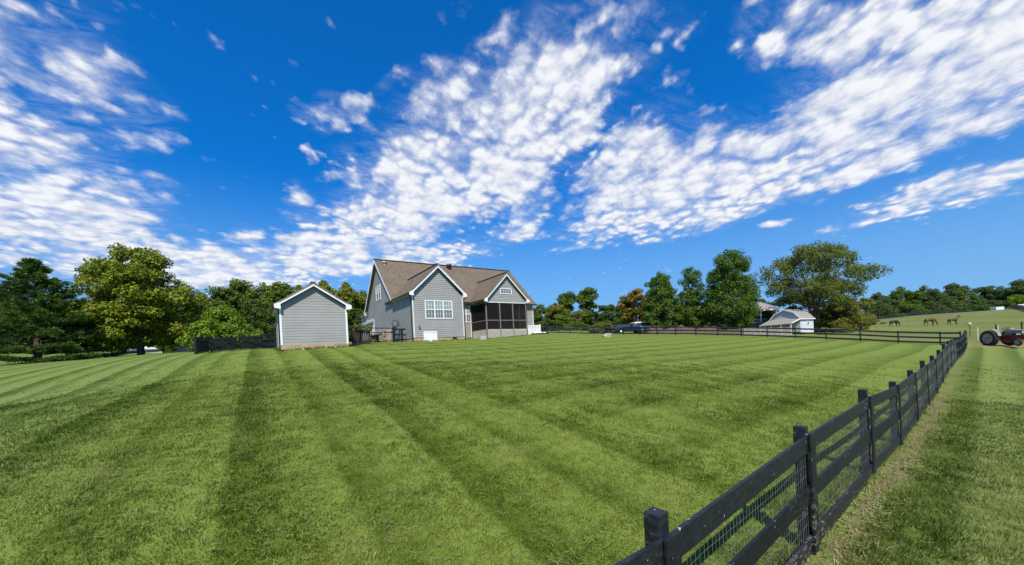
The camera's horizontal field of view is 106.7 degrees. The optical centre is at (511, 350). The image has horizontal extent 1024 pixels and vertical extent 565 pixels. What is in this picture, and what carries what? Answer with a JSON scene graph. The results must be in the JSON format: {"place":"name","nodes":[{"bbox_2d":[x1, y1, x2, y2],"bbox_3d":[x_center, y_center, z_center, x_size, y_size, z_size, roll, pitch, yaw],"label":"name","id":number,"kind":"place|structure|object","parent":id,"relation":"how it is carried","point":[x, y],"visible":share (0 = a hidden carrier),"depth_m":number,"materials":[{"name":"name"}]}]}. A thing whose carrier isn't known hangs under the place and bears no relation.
{"place":"outdoors","nodes":[
{"label":"outdoors","id":0,"kind":"place"},
{"bbox_2d":[126,350,175,352],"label":"driveway","id":1,"kind":"structure","parent":0,"point":[145,351],"depth_m":64.26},
{"bbox_2d":[0,309,1023,564],"bbox_3d":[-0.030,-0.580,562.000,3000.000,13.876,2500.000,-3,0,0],"label":"ground","id":2,"kind":"structure","parent":0,"point":[1004,357],"depth_m":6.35,"materials":[{"name":"green plant"}]},
{"bbox_2d":[17,309,54,348],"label":"tree","id":3,"kind":"object","parent":2,"relation":"on","point":[30,321],"visible":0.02,"depth_m":58.63,"materials":[{"name":"green plant"}]},
{"bbox_2d":[0,257,120,364],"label":"pine tree","id":4,"kind":"object","parent":2,"relation":"on","point":[36,306],"visible":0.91,"depth_m":35.56,"materials":[{"name":"green plant"}]},
{"bbox_2d":[28,314,100,360],"bbox_3d":[-45.651,-1.437,39.035,5.008,5.882,5.352,-3,0,-36],"label":"tree","id":5,"kind":"object","parent":2,"relation":"on","point":[83,345],"visible":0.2,"depth_m":38.23,"materials":[{"name":"green plant"}]},
{"bbox_2d":[100,316,135,352],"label":"tree","id":6,"kind":"object","parent":2,"relation":"on","point":[116,350],"visible":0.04,"depth_m":51.75,"materials":[{"name":"green plant"}]},
{"bbox_2d":[50,242,210,354],"bbox_3d":[-40.984,-5.276,42.057,12.108,12.469,10.836,-3,0,-7],"label":"maple tree","id":7,"kind":"object","parent":2,"relation":"on","point":[143,306],"visible":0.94,"depth_m":39.87,"materials":[{"name":"green plant"}]},
{"bbox_2d":[121,326,148,352],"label":"tree","id":8,"kind":"object","parent":2,"relation":"on","point":[134,346],"visible":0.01,"depth_m":61.89,"materials":[{"name":"green plant"}]},
{"bbox_2d":[158,345,176,352],"bbox_3d":[-48.434,-1.139,55.121,4.325,4.557,4.312,-3,0,33],"label":"bush","id":9,"kind":"object","parent":2,"relation":"on","point":[169,350],"visible":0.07,"depth_m":53.70,"materials":[{"name":"green plant"}]},
{"bbox_2d":[144,321,190,352],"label":"tree","id":10,"kind":"object","parent":2,"relation":"on","point":[163,349],"visible":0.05,"depth_m":57.20,"materials":[{"name":"green plant"}]},
{"bbox_2d":[177,343,193,351],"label":"well house","id":11,"kind":"structure","parent":2,"relation":"on","point":[180,349],"depth_m":45.36,"materials":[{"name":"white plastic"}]},
{"bbox_2d":[182,292,214,327],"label":"tree","id":12,"kind":"object","parent":2,"relation":"on","point":[208,299],"visible":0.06,"depth_m":73.31,"materials":[{"name":"green plant"}]},
{"bbox_2d":[193,337,210,354],"bbox_3d":[-22.346,-0.189,27.561,0.170,1.561,1.294,-3,0,3],"label":"yard fence","id":13,"kind":"object","parent":2,"relation":"on","point":[202,346],"visible":0.81,"depth_m":27.41,"materials":[{"name":"black paint"}]},
{"bbox_2d":[192,298,237,335],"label":"tree","id":14,"kind":"object","parent":2,"relation":"on","point":[215,303],"visible":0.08,"depth_m":65.82,"materials":[{"name":"green plant"}]},
{"bbox_2d":[175,305,264,351],"bbox_3d":[-30.962,-2.258,41.699,7.596,5.539,6.890,-3,0,8],"label":"tree","id":15,"kind":"object","parent":2,"relation":"on","point":[224,324],"visible":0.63,"depth_m":40.60,"materials":[{"name":"green plant"}]},
{"bbox_2d":[204,286,241,311],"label":"tree","id":16,"kind":"object","parent":2,"relation":"on","point":[227,295],"visible":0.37,"depth_m":78.25,"materials":[{"name":"green plant"}]},
{"bbox_2d":[213,278,253,308],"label":"tree","id":17,"kind":"object","parent":2,"relation":"on","point":[239,286],"visible":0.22,"depth_m":84.76,"materials":[{"name":"green plant"}]},
{"bbox_2d":[209,334,262,352],"bbox_3d":[-21.330,-0.422,29.650,0.150,1.682,3.494,-3,0,36],"label":"fence","id":18,"kind":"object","parent":2,"relation":"on","point":[218,347],"depth_m":29.47,"materials":[{"name":"black paint"}]},
{"bbox_2d":[230,299,270,334],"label":"tree","id":19,"kind":"object","parent":2,"relation":"on","point":[249,310],"visible":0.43,"depth_m":59.24,"materials":[{"name":"green plant"}]},
{"bbox_2d":[237,282,276,323],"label":"tree","id":20,"kind":"object","parent":2,"relation":"on","point":[254,293],"visible":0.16,"depth_m":77.87,"materials":[{"name":"green plant"}]},
{"bbox_2d":[252,303,275,338],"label":"tree","id":21,"kind":"object","parent":2,"relation":"on","point":[265,324],"visible":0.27,"depth_m":56.54,"materials":[{"name":"green plant"}]},
{"bbox_2d":[262,331,276,347],"bbox_3d":[-18.621,-0.549,29.262,0.170,1.622,4.944,-3,0,-43],"label":"yard fence","id":22,"kind":"object","parent":2,"relation":"on","point":[270,343],"visible":0.91,"depth_m":28.88,"materials":[{"name":"black paint"}]},
{"bbox_2d":[267,281,293,322],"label":"tree","id":23,"kind":"object","parent":2,"relation":"on","point":[280,290],"visible":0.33,"depth_m":79.98,"materials":[{"name":"green plant"}]},
{"bbox_2d":[270,281,351,350],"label":"shed","id":24,"kind":"structure","parent":2,"relation":"on","point":[313,314],"depth_m":21.37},
{"bbox_2d":[351,327,370,343],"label":"pipe gate","id":25,"kind":"structure","parent":24,"relation":"attached to","point":[352,341],"depth_m":24.98,"materials":[{"name":"black metal"}]},
{"bbox_2d":[318,280,347,311],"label":"tree","id":26,"kind":"object","parent":2,"relation":"on","point":[325,285],"visible":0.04,"depth_m":79.10,"materials":[{"name":"green plant"}]},
{"bbox_2d":[332,282,366,314],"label":"tree","id":27,"kind":"object","parent":2,"relation":"on","point":[346,293],"visible":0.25,"depth_m":76.80,"materials":[{"name":"green plant"}]},
{"bbox_2d":[347,308,364,340],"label":"tree","id":28,"kind":"object","parent":2,"relation":"on","point":[352,315],"visible":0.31,"depth_m":61.40,"materials":[{"name":"green plant"}]},
{"bbox_2d":[351,290,366,311],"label":"tree","id":29,"kind":"object","parent":2,"relation":"on","point":[357,305],"visible":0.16,"depth_m":79.95,"materials":[{"name":"green plant"}]},
{"bbox_2d":[352,330,370,343],"bbox_3d":[-10.202,-0.907,25.820,1.240,0.980,0.057,-3,0,-34],"label":"slat screen","id":30,"kind":"object","parent":2,"relation":"on","point":[367,339],"visible":0.88,"depth_m":25.84,"materials":[{"name":"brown wood"}]},
{"bbox_2d":[353,323,372,332],"bbox_3d":[-10.109,-1.501,25.880,1.370,0.697,0.643,-3,0,-34],"label":"flowering vine","id":31,"kind":"object","parent":30,"relation":"on","point":[368,328],"visible":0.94,"depth_m":25.87,"materials":[{"name":"green plant"}]},
{"bbox_2d":[370,329,391,341],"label":"stone wall","id":32,"kind":"structure","parent":2,"relation":"on","point":[385,336],"depth_m":34.80,"materials":[{"name":"stone"}]},
{"bbox_2d":[371,328,393,341],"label":"pipe gate","id":33,"kind":"structure","parent":2,"relation":"on","point":[382,332],"depth_m":28.75,"materials":[{"name":"black metal"}]},
{"bbox_2d":[392,320,398,341],"bbox_3d":[-9.741,-1.541,32.190,0.708,2.070,0.538,-3,0,39],"label":"satellite dish","id":34,"kind":"object","parent":2,"relation":"on","point":[395,323],"visible":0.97,"depth_m":32.21,"materials":[{"name":"black metal"}]},
{"bbox_2d":[393,327,405,341],"bbox_3d":[-9.104,-1.133,30.878,1.019,1.550,0.140,-3,0,-39],"label":"fence stub","id":35,"kind":"object","parent":2,"relation":"on","point":[401,334],"visible":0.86,"depth_m":30.82,"materials":[{"name":"black paint"}]},
{"bbox_2d":[358,259,536,341],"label":"house","id":36,"kind":"structure","parent":2,"relation":"on","point":[421,302],"depth_m":36.36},
{"bbox_2d":[362,319,374,338],"bbox_3d":[-15.828,-2.087,42.025,0.056,2.260,5.350,-3,0,-34],"label":"garage door","id":37,"kind":"structure","parent":36,"relation":"in","point":[365,324],"depth_m":41.16,"materials":[{"name":"white plastic"}]},
{"bbox_2d":[375,285,380,300],"bbox_3d":[-13.332,-5.697,38.000,0.060,1.450,1.620,-3,0,-34],"label":"window","id":38,"kind":"structure","parent":36,"relation":"in","point":[378,292],"depth_m":37.96,"materials":[{"name":"white glass"}]},
{"bbox_2d":[423,331,437,340],"bbox_3d":[-6.568,-1.043,30.732,1.140,0.950,0.060,-3,0,-34],"label":"crawl door","id":39,"kind":"structure","parent":36,"relation":"in","point":[428,335],"depth_m":30.72,"materials":[{"name":"white plastic"}]},
{"bbox_2d":[424,300,452,318],"bbox_3d":[-5.971,-3.322,31.200,2.400,1.500,0.060,-3,0,-34],"label":"window","id":40,"kind":"structure","parent":36,"relation":"in","point":[430,311],"depth_m":31.18,"materials":[{"name":"white glass"}]},
{"bbox_2d":[463,306,470,321],"bbox_3d":[-4.584,-3.584,37.969,1.550,1.600,0.060,-3,0,-34],"label":"window","id":41,"kind":"structure","parent":36,"relation":"in","point":[467,310],"depth_m":38.07,"materials":[{"name":"white glass"}]},
{"bbox_2d":[500,288,511,293],"bbox_3d":[-0.606,-5.719,36.970,1.330,0.570,0.060,-3,0,-34],"label":"window","id":42,"kind":"structure","parent":36,"relation":"in","point":[506,291],"depth_m":36.97,"materials":[{"name":"white glass"}]},
{"bbox_2d":[528,324,540,333],"bbox_3d":[2.187,-2.226,41.695,2.360,1.200,0.120,-3,0,-34],"label":"vinyl screen","id":43,"kind":"object","parent":2,"relation":"on","point":[533,328],"visible":0.54,"depth_m":41.83,"materials":[{"name":"white plastic"}]},
{"bbox_2d":[533,304,555,328],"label":"tree","id":44,"kind":"object","parent":2,"relation":"on","point":[539,311],"visible":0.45,"depth_m":96.40,"materials":[{"name":"green plant"}]},
{"bbox_2d":[538,319,563,330],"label":"bush","id":45,"kind":"object","parent":2,"relation":"on","point":[548,322],"visible":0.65,"depth_m":77.04,"materials":[{"name":"green plant"}]},
{"bbox_2d":[543,302,569,328],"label":"tree","id":46,"kind":"object","parent":2,"relation":"on","point":[555,309],"visible":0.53,"depth_m":91.21,"materials":[{"name":"green plant"}]},
{"bbox_2d":[555,315,574,327],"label":"tree","id":47,"kind":"object","parent":2,"relation":"on","point":[564,319],"visible":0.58,"depth_m":79.00,"materials":[{"name":"green plant"}]},
{"bbox_2d":[555,291,575,318],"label":"tree","id":48,"kind":"object","parent":2,"relation":"on","point":[566,300],"visible":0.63,"depth_m":94.97,"materials":[{"name":"green plant"}]},
{"bbox_2d":[563,321,590,329],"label":"bush","id":49,"kind":"object","parent":2,"relation":"on","point":[578,324],"visible":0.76,"depth_m":74.57,"materials":[{"name":"green plant"}]},
{"bbox_2d":[566,311,598,323],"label":"tree","id":50,"kind":"object","parent":2,"relation":"on","point":[576,315],"visible":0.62,"depth_m":83.16,"materials":[{"name":"green plant"}]},
{"bbox_2d":[574,286,598,318],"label":"tree","id":51,"kind":"object","parent":2,"relation":"on","point":[586,297],"visible":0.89,"depth_m":97.02,"materials":[{"name":"green plant"}]},
{"bbox_2d":[587,311,608,325],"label":"tree","id":52,"kind":"object","parent":2,"relation":"on","point":[595,314],"visible":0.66,"depth_m":83.04,"materials":[{"name":"green plant"}]},
{"bbox_2d":[586,322,612,332],"bbox_3d":[15.049,-3.715,64.229,5.806,2.078,5.743,-3,0,-6],"label":"bush","id":53,"kind":"object","parent":2,"relation":"on","point":[601,324],"visible":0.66,"depth_m":62.70,"materials":[{"name":"green plant"}]},
{"bbox_2d":[595,304,615,321],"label":"tree","id":54,"kind":"object","parent":2,"relation":"on","point":[608,309],"visible":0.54,"depth_m":94.34,"materials":[{"name":"green plant"}]},
{"bbox_2d":[606,319,621,324],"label":"bush","id":55,"kind":"object","parent":2,"relation":"on","point":[616,322],"visible":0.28,"depth_m":76.91,"materials":[{"name":"green plant"}]},
{"bbox_2d":[610,308,622,320],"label":"tree","id":56,"kind":"object","parent":2,"relation":"on","point":[617,315],"visible":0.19,"depth_m":91.25,"materials":[{"name":"green plant"}]},
{"bbox_2d":[541,325,696,334],"bbox_3d":[13.225,-2.432,50.626,19.918,2.919,4.525,-3,0,20],"label":"wired fence","id":57,"kind":"object","parent":2,"relation":"on","point":[623,330],"visible":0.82,"depth_m":52.13,"materials":[{"name":"black paint"}]},
{"bbox_2d":[611,323,645,332],"bbox_3d":[18.074,-3.289,58.499,5.405,1.548,1.805,-3,0,-3],"label":"pickup truck","id":58,"kind":"object","parent":2,"relation":"on","point":[628,325],"visible":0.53,"depth_m":57.68,"materials":[{"name":"blue paint"}]},
{"bbox_2d":[615,288,649,323],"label":"tree","id":59,"kind":"object","parent":2,"relation":"on","point":[628,308],"visible":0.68,"depth_m":69.25,"materials":[{"name":"orange plant"}]},
{"bbox_2d":[631,322,649,332],"bbox_3d":[21.401,-3.640,61.000,4.400,1.799,1.760,-3,0,-6],"label":"van","id":60,"kind":"object","parent":2,"relation":"on","point":[643,324],"visible":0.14,"depth_m":60.08,"materials":[{"name":"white metal"}]},
{"bbox_2d":[644,325,747,333],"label":"mulch bank","id":61,"kind":"structure","parent":2,"relation":"on","point":[715,332],"depth_m":55.52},
{"bbox_2d":[642,271,685,328],"bbox_3d":[23.227,-7.277,59.917,6.594,10.246,6.326,-3,0,-32],"label":"pear tree","id":62,"kind":"object","parent":61,"relation":"on","point":[663,295],"visible":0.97,"depth_m":58.71,"materials":[{"name":"green plant"}]},
{"bbox_2d":[676,266,711,328],"bbox_3d":[28.201,-7.699,59.887,5.860,11.057,4.996,-3,0,-26],"label":"pear tree","id":63,"kind":"object","parent":61,"relation":"on","point":[691,298],"visible":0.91,"depth_m":59.25,"materials":[{"name":"green plant"}]},
{"bbox_2d":[698,248,761,328],"bbox_3d":[32.877,-8.604,57.063,8.845,13.317,9.422,-3,0,0],"label":"pear tree","id":64,"kind":"object","parent":61,"relation":"on","point":[742,292],"visible":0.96,"depth_m":55.39,"materials":[{"name":"green plant"}]},
{"bbox_2d":[636,302,780,326],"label":"house","id":65,"kind":"structure","parent":2,"relation":"on","point":[765,307],"depth_m":71.02,"materials":[{"name":"white wood"}]},
{"bbox_2d":[702,298,722,326],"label":"tree","id":66,"kind":"object","parent":2,"relation":"on","point":[712,321],"visible":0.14,"depth_m":66.96,"materials":[{"name":"green plant"}]},
{"bbox_2d":[753,310,776,326],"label":"tree","id":67,"kind":"object","parent":2,"relation":"on","point":[768,314],"visible":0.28,"depth_m":71.35,"materials":[{"name":"green plant"}]},
{"bbox_2d":[755,298,776,319],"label":"tree","id":68,"kind":"object","parent":2,"relation":"on","point":[762,300],"visible":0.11,"depth_m":78.91,"materials":[{"name":"green plant"}]},
{"bbox_2d":[744,327,792,334],"bbox_3d":[34.614,-2.541,51.522,5.925,1.528,0.057,-3,0,10],"label":"picket fence","id":69,"kind":"object","parent":2,"relation":"on","point":[783,330],"visible":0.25,"depth_m":51.41,"materials":[{"name":"grey wood"}]},
{"bbox_2d":[760,309,815,334],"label":"gambrel barn","id":70,"kind":"structure","parent":2,"relation":"on","point":[791,318],"depth_m":56.56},
{"bbox_2d":[613,330,967,564],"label":"board fence","id":71,"kind":"object","parent":2,"relation":"on","point":[664,545],"visible":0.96,"depth_m":3.46,"materials":[{"name":"black paint"}]},
{"bbox_2d":[785,300,803,310],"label":"tree","id":72,"kind":"object","parent":2,"relation":"on","point":[792,307],"visible":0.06,"depth_m":65.28,"materials":[{"name":"green plant"}]},
{"bbox_2d":[750,240,893,331],"bbox_3d":[48.479,-9.934,59.793,16.802,14.603,16.127,-3,0,0],"label":"birch tree","id":73,"kind":"object","parent":2,"relation":"on","point":[818,290],"visible":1,"depth_m":58.65,"materials":[{"name":"green plant"}]},
{"bbox_2d":[696,326,960,344],"bbox_3d":[28.656,-1.445,37.669,0.129,3.493,20.351,-3,0,-42],"label":"paddock fence","id":74,"kind":"object","parent":2,"relation":"on","point":[826,333],"visible":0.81,"depth_m":35.65,"materials":[{"name":"black paint"}]},
{"bbox_2d":[807,299,865,327],"bbox_3d":[51.362,-5.271,60.149,7.193,5.221,7.411,-3,0,-19],"label":"tree","id":75,"kind":"object","parent":2,"relation":"on","point":[833,318],"visible":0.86,"depth_m":59.07,"materials":[{"name":"green plant"}]},
{"bbox_2d":[834,322,855,332],"bbox_3d":[49.423,-3.363,56.958,2.625,1.939,2.572,-3,0,-3],"label":"bush","id":76,"kind":"object","parent":2,"relation":"on","point":[844,325],"visible":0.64,"depth_m":56.58,"materials":[{"name":"green plant"}]},
{"bbox_2d":[824,289,867,327],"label":"tree","id":77,"kind":"object","parent":2,"relation":"on","point":[865,313],"visible":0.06,"depth_m":72.94,"materials":[{"name":"green plant"}]},
{"bbox_2d":[844,296,876,320],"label":"tree","id":78,"kind":"object","parent":2,"relation":"on","point":[863,302],"visible":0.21,"depth_m":76.37,"materials":[{"name":"green plant"}]},
{"bbox_2d":[765,392,959,564],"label":"dry straw","id":79,"kind":"object","parent":2,"relation":"on","point":[894,471],"visible":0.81,"depth_m":4.63,"materials":[{"name":"plant"}]},
{"bbox_2d":[848,312,876,329],"bbox_3d":[56.081,-4.812,61.859,4.411,3.720,4.196,-3,0,28],"label":"bush","id":80,"kind":"object","parent":2,"relation":"on","point":[866,324],"visible":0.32,"depth_m":60.79,"materials":[{"name":"green plant"}]},
{"bbox_2d":[864,299,882,311],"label":"tree","id":81,"kind":"object","parent":2,"relation":"on","point":[878,301],"visible":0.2,"depth_m":193.59,"materials":[{"name":"green plant"}]},
{"bbox_2d":[868,292,889,310],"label":"tree","id":82,"kind":"object","parent":2,"relation":"on","point":[879,296],"visible":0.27,"depth_m":198.40,"materials":[{"name":"green plant"}]},
{"bbox_2d":[868,304,901,318],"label":"bush","id":83,"kind":"object","parent":2,"relation":"on","point":[881,309],"visible":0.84,"depth_m":179.58,"materials":[{"name":"green plant"}]},
{"bbox_2d":[881,299,900,312],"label":"tree","id":84,"kind":"object","parent":2,"relation":"on","point":[893,303],"visible":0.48,"depth_m":188.34,"materials":[{"name":"green plant"}]},
{"bbox_2d":[887,286,910,315],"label":"tree","id":85,"kind":"object","parent":2,"relation":"on","point":[899,292],"visible":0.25,"depth_m":203.02,"materials":[{"name":"green plant"}]},
{"bbox_2d":[892,301,927,315],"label":"bush","id":86,"kind":"object","parent":2,"relation":"on","point":[907,307],"visible":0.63,"depth_m":182.02,"materials":[{"name":"green plant"}]},
{"bbox_2d":[904,290,924,304],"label":"tree","id":87,"kind":"object","parent":2,"relation":"on","point":[914,297],"visible":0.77,"depth_m":198.56,"materials":[{"name":"green plant"}]},
{"bbox_2d":[918,285,934,305],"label":"tree","id":88,"kind":"object","parent":2,"relation":"on","point":[923,289],"visible":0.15,"depth_m":204.72,"materials":[{"name":"green plant"}]},
{"bbox_2d":[924,318,937,325],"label":"horse","id":89,"kind":"object","parent":2,"relation":"on","point":[932,320],"visible":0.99,"depth_m":65.89},
{"bbox_2d":[913,301,949,314],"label":"bush","id":90,"kind":"object","parent":2,"relation":"on","point":[935,307],"visible":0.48,"depth_m":182.68,"materials":[{"name":"green plant"}]},
{"bbox_2d":[876,310,988,319],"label":"hill fence","id":91,"kind":"object","parent":2,"relation":"on","point":[910,314],"visible":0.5,"depth_m":170.67,"materials":[{"name":"black wood"}]},
{"bbox_2d":[924,288,948,301],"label":"tree","id":92,"kind":"object","parent":2,"relation":"on","point":[933,294],"visible":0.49,"depth_m":198.97,"materials":[{"name":"green plant"}]},
{"bbox_2d":[935,294,955,312],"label":"tree","id":93,"kind":"object","parent":2,"relation":"on","point":[942,298],"visible":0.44,"depth_m":192.83,"materials":[{"name":"green plant"}]},
{"bbox_2d":[947,315,960,324],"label":"horse","id":94,"kind":"object","parent":2,"relation":"on","point":[953,319],"visible":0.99,"depth_m":73.88},
{"bbox_2d":[942,282,970,312],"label":"tree","id":95,"kind":"object","parent":2,"relation":"on","point":[951,289],"visible":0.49,"depth_m":202.21,"materials":[{"name":"green plant"}]},
{"bbox_2d":[940,299,976,312],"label":"bush","id":96,"kind":"object","parent":2,"relation":"on","point":[952,304],"visible":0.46,"depth_m":182.80,"materials":[{"name":"green plant"}]},
{"bbox_2d":[954,288,982,302],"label":"tree","id":97,"kind":"object","parent":2,"relation":"on","point":[961,296],"visible":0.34,"depth_m":194.60,"materials":[{"name":"green plant"}]},
{"bbox_2d":[964,300,991,311],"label":"bush","id":98,"kind":"object","parent":2,"relation":"on","point":[978,304],"visible":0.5,"depth_m":182.26,"materials":[{"name":"green plant"}]},
{"bbox_2d":[969,285,1009,298],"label":"tree","id":99,"kind":"object","parent":2,"relation":"on","point":[983,291],"visible":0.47,"depth_m":205.23,"materials":[{"name":"green plant"}]},
{"bbox_2d":[983,300,1001,306],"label":"bush","id":100,"kind":"object","parent":2,"relation":"on","point":[994,303],"visible":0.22,"depth_m":188.12,"materials":[{"name":"green plant"}]},
{"bbox_2d":[985,288,1002,300],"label":"tree","id":101,"kind":"object","parent":2,"relation":"on","point":[990,295],"visible":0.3,"depth_m":200.34,"materials":[{"name":"green plant"}]},
{"bbox_2d":[979,327,1023,345],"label":"tractor","id":102,"kind":"object","parent":2,"relation":"on","point":[1009,336],"visible":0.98,"depth_m":29.10,"materials":[{"name":"metal"}]},
{"bbox_2d":[990,291,1019,301],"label":"tree","id":103,"kind":"object","parent":2,"relation":"on","point":[1001,295],"visible":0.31,"depth_m":195.27,"materials":[{"name":"green plant"}]},
{"bbox_2d":[998,294,1023,308],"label":"bush","id":104,"kind":"object","parent":2,"relation":"on","point":[1018,299],"visible":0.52,"depth_m":179.45,"materials":[{"name":"green plant"}]},
{"bbox_2d":[1000,279,1023,301],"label":"tree","id":105,"kind":"object","parent":2,"relation":"on","point":[1016,287],"visible":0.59,"depth_m":191.48,"materials":[{"name":"green plant"}]},
{"bbox_2d":[1006,305,1023,309],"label":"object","id":106,"kind":"object","parent":2,"relation":"on","point":[1020,307],"visible":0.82,"depth_m":132.69,"materials":[{"name":"wood"}]},
{"bbox_2d":[0,364,1023,564],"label":"grass clippings","id":107,"kind":"object","parent":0,"point":[496,497],"depth_m":4.35,"materials":[{"name":"green plant"}]},
{"bbox_2d":[0,0,1023,322],"label":"sky","id":108,"kind":"structure","parent":0,"point":[562,146],"materials":[{"name":"blue"}]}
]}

